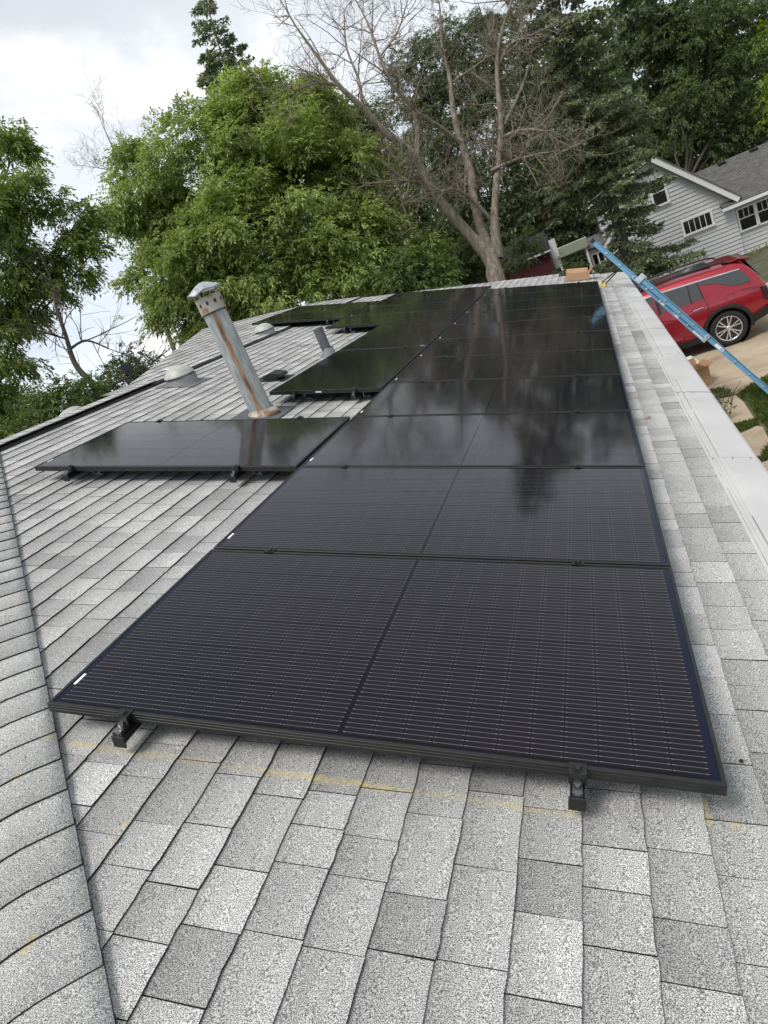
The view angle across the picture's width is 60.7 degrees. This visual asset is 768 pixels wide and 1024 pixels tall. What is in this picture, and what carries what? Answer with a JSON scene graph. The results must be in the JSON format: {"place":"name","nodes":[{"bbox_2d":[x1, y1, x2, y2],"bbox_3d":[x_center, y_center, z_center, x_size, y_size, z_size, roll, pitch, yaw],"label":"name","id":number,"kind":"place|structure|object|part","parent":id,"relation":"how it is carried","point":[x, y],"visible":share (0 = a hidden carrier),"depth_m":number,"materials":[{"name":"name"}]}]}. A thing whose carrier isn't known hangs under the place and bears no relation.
{"place":"outdoors","nodes":[
{"label":"outdoors","id":0,"kind":"place"},
{"bbox_2d":[0,0,766,410],"label":"sky","id":1,"kind":"structure","parent":0,"point":[142,50],"materials":[{"name":"white"}]},
{"bbox_2d":[500,231,559,279],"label":"garden shed","id":2,"kind":"structure","parent":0,"point":[548,264],"depth_m":32.45,"materials":[{"name":"red wood"}]},
{"bbox_2d":[548,238,559,268],"bbox_3d":[8.478,-12.801,32.533,0.350,1.400,0.060,-16,19,23],"label":"vent pipe","id":3,"kind":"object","parent":2,"relation":"in","point":[552,244],"depth_m":32.48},
{"bbox_2d":[557,237,593,273],"bbox_3d":[10.011,-11.797,33.288,1.500,3.620,2.560,-16,19,23],"label":"carport","id":4,"kind":"object","parent":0,"point":[572,247],"visible":0.54,"depth_m":32.43,"materials":[{"name":"green metal"}]},
{"bbox_2d":[576,247,767,435],"bbox_3d":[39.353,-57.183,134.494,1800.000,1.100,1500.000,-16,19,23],"label":"ground","id":5,"kind":"structure","parent":0,"point":[758,261],"depth_m":25.62,"materials":[{"name":"green plant"}]},
{"bbox_2d":[0,383,31,439],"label":"shrub","id":6,"kind":"object","parent":5,"relation":"on","point":[2,409],"visible":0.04,"depth_m":19.53,"materials":[{"name":"green plant"}]},
{"bbox_2d":[2,378,52,407],"bbox_3d":[-14.229,-3.340,30.324,6.671,7.322,3.524,-21,17,10],"label":"leafy tree","id":7,"kind":"object","parent":5,"relation":"on","point":[26,387],"visible":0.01,"depth_m":29.92,"materials":[{"name":"green plant"}]},
{"bbox_2d":[0,369,117,439],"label":"shrub","id":8,"kind":"object","parent":5,"relation":"on","point":[40,410],"visible":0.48,"depth_m":16.57,"materials":[{"name":"green plant"}]},
{"bbox_2d":[0,116,123,437],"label":"leafy tree","id":9,"kind":"object","parent":5,"relation":"on","point":[81,241],"visible":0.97,"depth_m":18.86,"materials":[{"name":"green plant"}]},
{"bbox_2d":[0,240,187,400],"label":"bare tree","id":10,"kind":"object","parent":5,"relation":"on","point":[75,364],"visible":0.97,"depth_m":17.98,"materials":[{"name":"brown plant"}]},
{"bbox_2d":[61,57,175,351],"bbox_3d":[-10.889,-12.607,33.565,5.572,19.897,4.693,-29,18,-18],"label":"bare tree","id":11,"kind":"object","parent":5,"relation":"on","point":[97,113],"visible":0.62,"depth_m":31.97,"materials":[{"name":"brown plant"}]},
{"bbox_2d":[89,337,166,401],"bbox_3d":[-7.159,-2.402,20.440,3.243,5.848,2.474,-27,17,-11],"label":"shrub","id":12,"kind":"object","parent":5,"relation":"on","point":[112,369],"visible":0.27,"depth_m":19.75,"materials":[{"name":"green plant"}]},
{"bbox_2d":[188,0,317,298],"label":"spruce tree","id":13,"kind":"object","parent":5,"relation":"on","point":[228,58],"visible":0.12,"depth_m":33.89,"materials":[{"name":"green plant"}]},
{"bbox_2d":[90,55,459,348],"bbox_3d":[-4.209,-9.812,24.816,12.801,14.175,9.779,-27,17,-10],"label":"leafy tree","id":14,"kind":"object","parent":5,"relation":"on","point":[174,229],"visible":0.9,"depth_m":23.17,"materials":[{"name":"green plant"}]},
{"bbox_2d":[248,88,443,245],"bbox_3d":[-0.643,-13.215,31.777,8.222,14.853,7.241,-16,19,23],"label":"leafy tree","id":15,"kind":"object","parent":5,"relation":"on","point":[424,215],"visible":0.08,"depth_m":29.84,"materials":[{"name":"green plant"}]},
{"bbox_2d":[0,272,767,1023],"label":"house","id":16,"kind":"structure","parent":5,"relation":"on","point":[156,874],"depth_m":1.64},
{"bbox_2d":[59,406,80,415],"bbox_3d":[-3.226,-0.973,6.808,0.504,0.215,0.468,-35,10,27],"label":"dome vent","id":17,"kind":"object","parent":16,"relation":"on","point":[69,409],"visible":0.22,"depth_m":6.70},
{"bbox_2d":[63,470,104,480],"bbox_3d":[-1.903,-0.457,4.824,0.106,0.102,1.189,1,24,16],"label":"mounting rail","id":18,"kind":"object","parent":16,"relation":"attached to","point":[68,475],"visible":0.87,"depth_m":4.34,"materials":[{"name":"metal"}]},
{"bbox_2d":[111,721,141,747],"bbox_3d":[0.781,-1.725,7.093,0.106,0.102,11.809,1,24,16],"label":"mounting rail","id":19,"kind":"object","parent":16,"relation":"attached to","point":[121,735],"visible":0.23,"depth_m":1.94,"materials":[{"name":"metal"}]},
{"bbox_2d":[300,411,644,467],"bbox_3d":[0.555,-0.452,4.079,1.912,0.046,1.073,1,24,16],"label":"solar panel","id":20,"kind":"object","parent":19,"relation":"on","point":[583,439],"visible":0.99,"depth_m":4.00,"materials":[{"name":"laminate"}]},
{"bbox_2d":[354,374,630,416],"bbox_3d":[0.830,-0.884,5.006,1.912,0.045,1.072,1,24,16],"label":"solar panel","id":21,"kind":"object","parent":19,"relation":"attached to","point":[586,393],"visible":0.98,"depth_m":4.94,"materials":[{"name":"glass"}]},
{"bbox_2d":[390,349,621,382],"bbox_3d":[1.105,-1.316,5.934,1.912,0.045,1.072,1,24,16],"label":"solar panel","id":22,"kind":"object","parent":19,"relation":"attached to","point":[562,363],"visible":0.99,"depth_m":5.88,"materials":[{"name":"glass"}]},
{"bbox_2d":[417,330,614,357],"bbox_3d":[1.380,-1.749,6.862,1.912,0.047,1.072,1,24,16],"label":"solar panel","id":23,"kind":"object","parent":19,"relation":"attached to","point":[558,342],"visible":1,"depth_m":6.82,"materials":[{"name":"glass"}]},
{"bbox_2d":[436,316,609,339],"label":"solar panel","id":24,"kind":"object","parent":19,"relation":"attached to","point":[564,325],"visible":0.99,"depth_m":7.76,"materials":[{"name":"glass"}]},
{"bbox_2d":[452,304,606,324],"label":"solar panel","id":25,"kind":"object","parent":19,"relation":"attached to","point":[537,314],"visible":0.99,"depth_m":8.69,"materials":[{"name":"glass"}]},
{"bbox_2d":[475,287,600,303],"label":"solar panel","id":26,"kind":"object","parent":19,"relation":"attached to","point":[542,295],"visible":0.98,"depth_m":10.56,"materials":[{"name":"glass"}]},
{"bbox_2d":[120,362,132,378],"bbox_3d":[-3.039,-1.671,7.798,0.120,0.190,0.040,-28,18,-13],"label":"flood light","id":27,"kind":"object","parent":16,"relation":"attached to","point":[126,367],"visible":1,"depth_m":7.77,"materials":[{"name":"grey metal"}]},
{"bbox_2d":[156,364,211,387],"bbox_3d":[-2.214,-1.515,7.204,0.462,0.197,0.429,1,24,16],"label":"dome vent","id":28,"kind":"object","parent":16,"relation":"on","point":[181,375],"visible":1,"depth_m":7.10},
{"bbox_2d":[187,282,294,418],"bbox_3d":[-1.235,-1.298,5.461,0.420,1.249,0.440,-16,19,23],"label":"flue pipe","id":29,"kind":"object","parent":16,"relation":"on","point":[212,309],"visible":1,"depth_m":5.39,"materials":[{"name":"metal"}]},
{"bbox_2d":[229,470,265,482],"bbox_3d":[-0.731,-0.434,4.487,0.106,0.102,1.189,1,24,16],"label":"mounting rail","id":30,"kind":"object","parent":16,"relation":"attached to","point":[234,476],"visible":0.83,"depth_m":4.00,"materials":[{"name":"metal"}]},
{"bbox_2d":[34,416,349,471],"bbox_3d":[-1.304,-0.494,4.625,1.912,0.046,1.094,1,24,16],"label":"solar panel","id":31,"kind":"object","parent":30,"relation":"attached to","point":[277,444],"visible":0.99,"depth_m":4.50,"materials":[{"name":"glass"}]},
{"bbox_2d":[254,323,282,335],"bbox_3d":[-1.836,-2.837,10.177,0.420,0.178,0.390,1,24,16],"label":"dome vent","id":32,"kind":"object","parent":16,"relation":"on","point":[264,328],"visible":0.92,"depth_m":10.08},
{"bbox_2d":[259,369,294,381],"bbox_3d":[-1.176,-1.456,6.969,0.360,0.078,0.300,1,24,16],"label":"box vent","id":33,"kind":"object","parent":16,"relation":"on","point":[276,375],"visible":0.99,"depth_m":6.90,"materials":[{"name":"black metal"}]},
{"bbox_2d":[290,393,312,401],"bbox_3d":[-0.261,-1.784,7.480,0.106,0.102,3.924,1,24,16],"label":"mounting rail","id":34,"kind":"object","parent":16,"relation":"attached to","point":[293,397],"visible":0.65,"depth_m":5.81,"materials":[{"name":"metal"}]},
{"bbox_2d":[313,327,335,357],"bbox_3d":[-0.722,-2.033,7.948,0.252,0.395,0.260,-16,19,23],"label":"vent pipe","id":35,"kind":"object","parent":16,"relation":"on","point":[327,349],"visible":0.88,"depth_m":7.90,"materials":[{"name":"grey metal"}]},
{"bbox_2d":[343,327,354,331],"bbox_3d":[0.030,-3.496,11.348,0.106,0.102,4.404,1,24,16],"label":"mounting rail","id":36,"kind":"object","parent":16,"relation":"attached to","point":[345,329],"visible":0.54,"depth_m":9.51,"materials":[{"name":"metal"}]},
{"bbox_2d":[325,308,466,328],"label":"solar panel","id":37,"kind":"object","parent":36,"relation":"on","point":[380,319],"visible":0.99,"depth_m":9.64,"materials":[{"name":"glass"}]},
{"bbox_2d":[349,300,476,315],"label":"solar panel","id":38,"kind":"object","parent":36,"relation":"on","point":[467,304],"visible":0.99,"depth_m":10.63,"materials":[{"name":"glass"}]},
{"bbox_2d":[368,292,484,306],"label":"solar panel","id":39,"kind":"object","parent":36,"relation":"on","point":[435,299],"visible":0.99,"depth_m":11.58,"materials":[{"name":"glass"}]},
{"bbox_2d":[385,286,491,298],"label":"solar panel","id":40,"kind":"object","parent":36,"relation":"on","point":[485,289],"visible":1,"depth_m":12.54,"materials":[{"name":"glass"}]},
{"bbox_2d":[351,391,371,399],"bbox_3d":[0.277,-1.774,7.325,0.106,0.102,3.924,1,24,16],"label":"mounting rail","id":41,"kind":"object","parent":16,"relation":"attached to","point":[354,395],"visible":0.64,"depth_m":5.66,"materials":[{"name":"metal"}]},
{"bbox_2d":[269,346,426,394],"bbox_3d":[-0.280,-1.441,6.555,1.045,0.046,1.936,1,24,16],"label":"solar panel","id":42,"kind":"object","parent":41,"relation":"on","point":[362,370],"visible":0.99,"depth_m":6.33,"materials":[{"name":"glass"}]},
{"bbox_2d":[338,320,454,350],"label":"solar panel","id":43,"kind":"object","parent":41,"relation":"on","point":[409,334],"visible":0.98,"depth_m":8.12,"materials":[{"name":"glass"}]},
{"bbox_2d":[568,779,586,811],"bbox_3d":[2.026,-1.701,6.735,0.106,0.102,11.809,1,24,16],"label":"mounting rail","id":44,"kind":"object","parent":16,"relation":"attached to","point":[577,800],"visible":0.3,"depth_m":1.57,"materials":[{"name":"metal"}]},
{"bbox_2d":[47,549,727,795],"bbox_3d":[0.005,0.412,2.224,1.912,0.046,1.070,1,24,16],"label":"solar panel","id":45,"kind":"object","parent":44,"relation":"attached to","point":[584,673],"visible":1,"depth_m":2.05,"materials":[{"name":"laminate"}]},
{"bbox_2d":[213,467,670,566],"bbox_3d":[0.280,-0.019,3.151,1.912,0.045,1.072,1,25,16],"label":"solar panel","id":46,"kind":"object","parent":44,"relation":"on","point":[591,515],"visible":0.99,"depth_m":3.04,"materials":[{"name":"laminate"}]},
{"bbox_2d":[465,295,603,312],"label":"solar panel","id":47,"kind":"object","parent":44,"relation":"on","point":[538,303],"visible":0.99,"depth_m":9.62,"materials":[{"name":"glass"}]},
{"bbox_2d":[483,281,598,295],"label":"solar panel","id":48,"kind":"object","parent":44,"relation":"on","point":[541,288],"visible":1,"depth_m":11.49,"materials":[{"name":"glass"}]},
{"bbox_2d":[563,265,592,280],"bbox_3d":[3.926,-4.849,13.317,0.574,0.251,0.464,0,23,13],"label":"cardboard box","id":49,"kind":"object","parent":16,"relation":"on","point":[574,274],"visible":1,"depth_m":13.16,"materials":[{"name":"brown cardboard"}]},
{"bbox_2d":[360,240,468,296],"bbox_3d":[1.438,-6.242,21.554,3.536,5.298,2.692,-16,19,23],"label":"shrub","id":50,"kind":"object","parent":5,"relation":"on","point":[395,279],"visible":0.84,"depth_m":20.71,"materials":[{"name":"green plant"}]},
{"bbox_2d":[230,0,622,282],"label":"dead tree","id":51,"kind":"object","parent":5,"relation":"on","point":[486,246],"visible":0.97,"depth_m":23.13,"materials":[{"name":"brown plant"}]},
{"bbox_2d":[401,39,521,276],"bbox_3d":[4.660,-18.904,38.870,5.615,17.000,6.163,-30,18,-19],"label":"conifer tree","id":52,"kind":"object","parent":5,"relation":"on","point":[467,217],"visible":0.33,"depth_m":37.67,"materials":[{"name":"green plant"}]},
{"bbox_2d":[376,0,554,283],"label":"leafy tree","id":53,"kind":"object","parent":5,"relation":"on","point":[420,102],"visible":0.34,"depth_m":42.93,"materials":[{"name":"green plant"}]},
{"bbox_2d":[444,222,546,287],"bbox_3d":[5.292,-10.100,29.150,6.925,5.968,3.006,-34,20,-31],"label":"shrub","id":54,"kind":"object","parent":5,"relation":"on","point":[469,257],"visible":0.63,"depth_m":28.75,"materials":[{"name":"green plant"}]},
{"bbox_2d":[403,126,597,280],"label":"leafy tree","id":55,"kind":"object","parent":5,"relation":"on","point":[486,198],"visible":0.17,"depth_m":42.77,"materials":[{"name":"green plant"}]},
{"bbox_2d":[469,1,597,272],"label":"conifer tree","id":56,"kind":"object","parent":5,"relation":"on","point":[560,225],"visible":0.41,"depth_m":35.86,"materials":[{"name":"green plant"}]},
{"bbox_2d":[306,0,767,303],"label":"woods","id":57,"kind":"object","parent":5,"relation":"on","point":[618,73],"depth_m":50.95,"materials":[{"name":"green plant"}]},
{"bbox_2d":[549,256,599,275],"bbox_3d":[7.716,-8.868,27.168,3.033,3.008,1.880,-22,17,5],"label":"shrub","id":58,"kind":"object","parent":5,"relation":"on","point":[572,266],"visible":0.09,"depth_m":26.63,"materials":[{"name":"green plant"}]},
{"bbox_2d":[499,0,708,285],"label":"spruce tree","id":59,"kind":"object","parent":5,"relation":"on","point":[607,180],"visible":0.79,"depth_m":24.67,"materials":[{"name":"green plant"}]},
{"bbox_2d":[605,0,737,172],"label":"conifer tree","id":60,"kind":"object","parent":5,"relation":"on","point":[643,11],"visible":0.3,"depth_m":38.51,"materials":[{"name":"green plant"}]},
{"bbox_2d":[577,142,767,277],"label":"neighbour house","id":61,"kind":"structure","parent":5,"relation":"on","point":[718,210],"depth_m":31.47,"materials":[{"name":"grey"}]},
{"bbox_2d":[590,251,606,272],"bbox_3d":[11.023,-12.744,33.506,0.740,1.110,0.088,-16,19,23],"label":"window","id":62,"kind":"structure","parent":61,"relation":"in","point":[596,257],"depth_m":33.45,"materials":[{"name":"white wood"}]},
{"bbox_2d":[646,174,670,207],"bbox_3d":[13.146,-15.335,31.441,0.800,1.320,0.088,-16,19,23],"label":"window","id":63,"kind":"structure","parent":61,"relation":"in","point":[662,198],"depth_m":31.50,"materials":[{"name":"white wood"}]},
{"bbox_2d":[680,209,715,237],"bbox_3d":[15.069,-13.875,31.551,1.440,0.780,0.088,-16,19,23],"label":"window","id":64,"kind":"structure","parent":61,"relation":"in","point":[704,220],"depth_m":31.54,"materials":[{"name":"white wood"}]},
{"bbox_2d":[735,202,759,232],"bbox_3d":[17.241,-13.965,31.152,0.840,1.100,0.088,-16,19,23],"label":"window","id":65,"kind":"structure","parent":61,"relation":"in","point":[747,218],"depth_m":31.15,"materials":[{"name":"white wood"}]},
{"bbox_2d":[754,197,767,224],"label":"window","id":66,"kind":"structure","parent":61,"relation":"in","point":[761,206],"depth_m":30.88,"materials":[{"name":"white wood"}]},
{"bbox_2d":[590,238,767,393],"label":"extension ladder","id":67,"kind":"object","parent":5,"relation":"on","point":[673,309],"visible":1,"depth_m":11.02,"materials":[{"name":"metal"}]},
{"bbox_2d":[622,0,767,172],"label":"leafy tree","id":68,"kind":"object","parent":5,"relation":"on","point":[693,110],"visible":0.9,"depth_m":37.27,"materials":[{"name":"green plant"}]},
{"bbox_2d":[672,0,767,165],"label":"conifer tree","id":69,"kind":"object","parent":5,"relation":"on","point":[760,141],"visible":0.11,"depth_m":41.29,"materials":[{"name":"green plant"}]},
{"bbox_2d":[710,375,767,461],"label":"lawn grass","id":70,"kind":"structure","parent":5,"relation":"on","point":[754,394],"depth_m":10.86,"materials":[{"name":"green plant"}]},
{"bbox_2d":[740,0,767,137],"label":"conifer tree","id":71,"kind":"object","parent":5,"relation":"on","point":[744,4],"visible":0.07,"depth_m":46.03,"materials":[{"name":"green plant"}]},
{"bbox_2d":[747,19,767,133],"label":"leafy tree","id":72,"kind":"object","parent":5,"relation":"on","point":[763,42],"visible":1,"depth_m":17.03,"materials":[{"name":"green plant"}]},
{"bbox_2d":[749,243,767,254],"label":"shrub","id":73,"kind":"object","parent":5,"relation":"on","point":[758,250],"visible":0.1,"depth_m":31.01,"materials":[{"name":"green plant"}]},
{"bbox_2d":[686,356,698,363],"bbox_3d":[6.660,-3.241,14.302,0.240,0.160,0.600,-18,18,17],"label":"plastic bag","id":74,"kind":"object","parent":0,"point":[691,357],"visible":0.14,"depth_m":14.40,"materials":[{"name":"white plastic"}]},
{"bbox_2d":[681,282,767,470],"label":"driveway","id":75,"kind":"structure","parent":0,"point":[750,352],"depth_m":13.02,"materials":[{"name":"concrete"}]},
{"bbox_2d":[688,358,712,385],"bbox_3d":[6.162,-2.727,12.905,0.514,0.465,0.694,-21,17,9],"label":"cardboard box","id":76,"kind":"object","parent":75,"relation":"on","point":[701,367],"visible":0.46,"depth_m":12.72,"materials":[{"name":"brown cardboard"}]},
{"bbox_2d":[634,254,767,348],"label":"parked car","id":77,"kind":"object","parent":75,"relation":"on","point":[722,300],"visible":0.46,"depth_m":14.41,"materials":[{"name":"red metal"}]},
{"bbox_3d":[5.790,-4.541,14.860,0.650,0.410,0.163,-16,19,23],"label":"side window","id":78,"kind":"part","parent":77,"relation":"part of","materials":[{"name":"grey glass"}]},
{"bbox_3d":[6.434,-4.731,14.581,0.605,0.410,0.163,-16,19,23],"label":"side window","id":79,"kind":"part","parent":77,"relation":"part of","materials":[{"name":"grey glass"}]},
{"bbox_3d":[6.830,-4.824,14.410,0.205,0.367,0.146,-16,19,23],"label":"side window","id":80,"kind":"part","parent":77,"relation":"part of","materials":[{"name":"grey glass"}]},
{"bbox_3d":[7.341,-4.980,14.185,0.958,0.330,0.117,-16,19,24],"label":"side window","id":81,"kind":"part","parent":77,"relation":"part of","materials":[{"name":"grey glass"}]},
{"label":"rear window","id":82,"kind":"part","parent":77,"relation":"part of","materials":[{"name":"black glass"}]},
{"bbox_2d":[714,380,741,415],"bbox_3d":[5.572,-1.804,10.769,0.469,0.614,0.598,-30,18,-18],"label":"weed","id":83,"kind":"object","parent":75,"relation":"on","point":[730,403],"visible":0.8,"depth_m":10.68,"materials":[{"name":"green plant"}]},
{"bbox_3d":[-0.585,-3.463,11.420,0.106,0.102,2.224,1,24,16],"label":"rail","id":84,"kind":"object","parent":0,"visible":0},
{"bbox_2d":[252,308,363,324],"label":"solar panel","id":85,"kind":"object","parent":84,"relation":"on","point":[309,316],"visible":0.98,"depth_m":10.96,"materials":[{"name":"glass"}]},
{"bbox_2d":[279,301,378,313],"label":"solar panel","id":86,"kind":"object","parent":84,"relation":"attached to","point":[329,307],"visible":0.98,"depth_m":11.99,"materials":[{"name":"glass"}]}
]}

